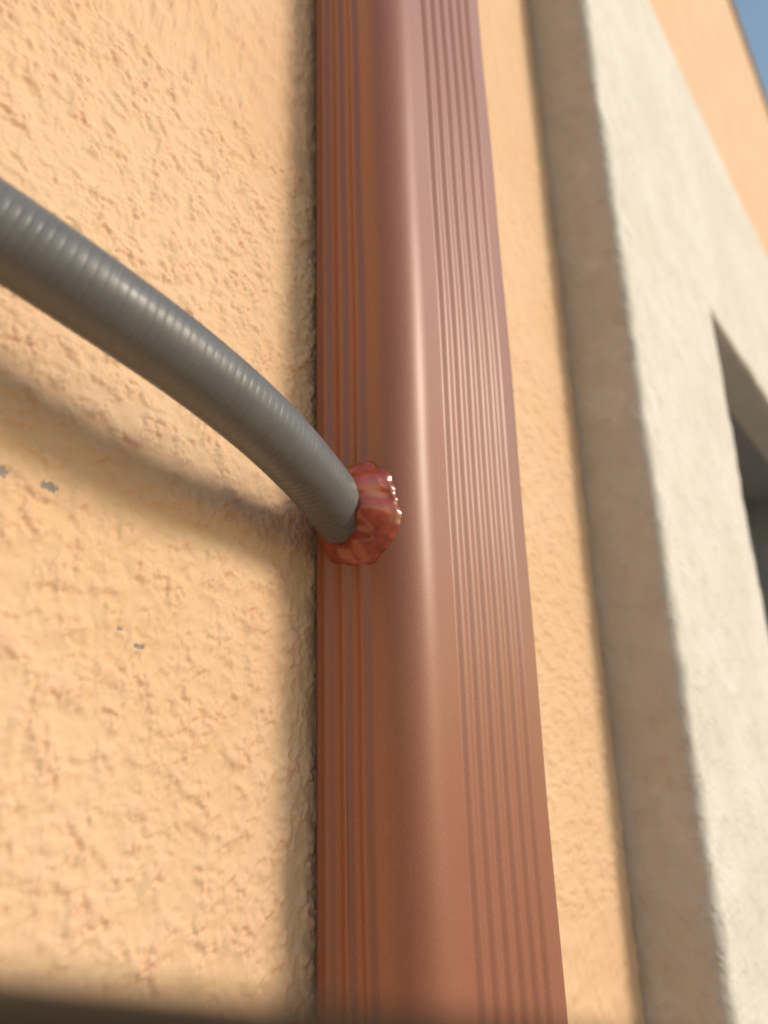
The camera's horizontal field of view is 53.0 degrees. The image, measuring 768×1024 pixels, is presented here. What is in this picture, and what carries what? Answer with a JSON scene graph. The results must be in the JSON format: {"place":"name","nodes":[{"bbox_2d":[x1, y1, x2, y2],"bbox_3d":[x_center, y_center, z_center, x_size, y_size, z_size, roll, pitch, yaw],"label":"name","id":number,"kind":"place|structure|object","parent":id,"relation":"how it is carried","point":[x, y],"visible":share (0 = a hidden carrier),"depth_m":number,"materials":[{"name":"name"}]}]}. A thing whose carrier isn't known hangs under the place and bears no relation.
{"place":"outdoors","nodes":[
{"label":"outdoors","id":0,"kind":"place"},
{"bbox_2d":[742,499,751,522],"bbox_3d":[0.722,-0.128,1.870,0.050,0.060,1.200,-15,-22,34],"label":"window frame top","id":1,"kind":"object","parent":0,"point":[747,512],"depth_m":2.28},
{"bbox_2d":[734,0,767,98],"label":"sky","id":2,"kind":"structure","parent":0,"point":[753,14],"materials":[{"name":"blue"}]},
{"bbox_2d":[747,521,767,630],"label":"window frame","id":3,"kind":"object","parent":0,"point":[753,547],"visible":0.27,"depth_m":2.23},
{"label":"ground","id":4,"kind":"structure","parent":0,"visible":0},
{"bbox_2d":[0,971,502,1023],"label":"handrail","id":5,"kind":"object","parent":4,"relation":"on","point":[26,998],"depth_m":0.06,"materials":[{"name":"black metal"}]},
{"bbox_2d":[0,0,767,1023],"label":"wall","id":6,"kind":"structure","parent":4,"relation":"on","point":[156,688],"depth_m":0.40,"materials":[{"name":"orange paint"}]},
{"bbox_2d":[316,0,567,1023],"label":"downspout","id":7,"kind":"object","parent":6,"relation":"attached to","point":[434,882],"visible":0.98,"depth_m":0.45,"materials":[{"name":"red paint"}]},
{"bbox_2d":[0,176,401,565],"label":"flexible conduit","id":8,"kind":"object","parent":7,"relation":"attached to","point":[53,266],"visible":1,"depth_m":0.32,"materials":[{"name":"grey plastic"}]},
{"bbox_2d":[527,0,767,1023],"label":"window surround","id":9,"kind":"object","parent":6,"relation":"attached to","point":[662,262],"visible":0.96,"depth_m":0.89,"materials":[{"name":"paint"}]},
{"bbox_3d":[0.788,1.234,1.407,0.234,0.020,1.240,-15,-22,34],"label":"reveal sill","id":10,"kind":"object","parent":9,"relation":"attached to","visible":0},
{"bbox_2d":[749,501,767,609],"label":"reveal","id":11,"kind":"object","parent":10,"relation":"on","point":[759,515],"visible":0.25,"depth_m":2.28,"materials":[{"name":"grey paint"}]},
{"bbox_3d":[-1.666,0.237,4.510,6.740,5.430,13.000,-15,-22,34],"label":"side and back walls","id":12,"kind":"object","parent":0,"visible":0},
{"bbox_2d":[728,0,767,111],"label":"parapet coping","id":13,"kind":"object","parent":12,"relation":"on","point":[746,45],"depth_m":4.56,"materials":[{"name":"concrete"}]},
{"bbox_3d":[0.400,0.390,1.169,0.234,1.459,0.020,-15,-22,34],"label":"reveal","id":14,"kind":"object","parent":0,"visible":0},
{"bbox_2d":[727,410,767,504],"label":"reveal top","id":15,"kind":"object","parent":14,"relation":"on","point":[752,465],"visible":0.08,"depth_m":2.02,"materials":[{"name":"white paint"}]}
]}

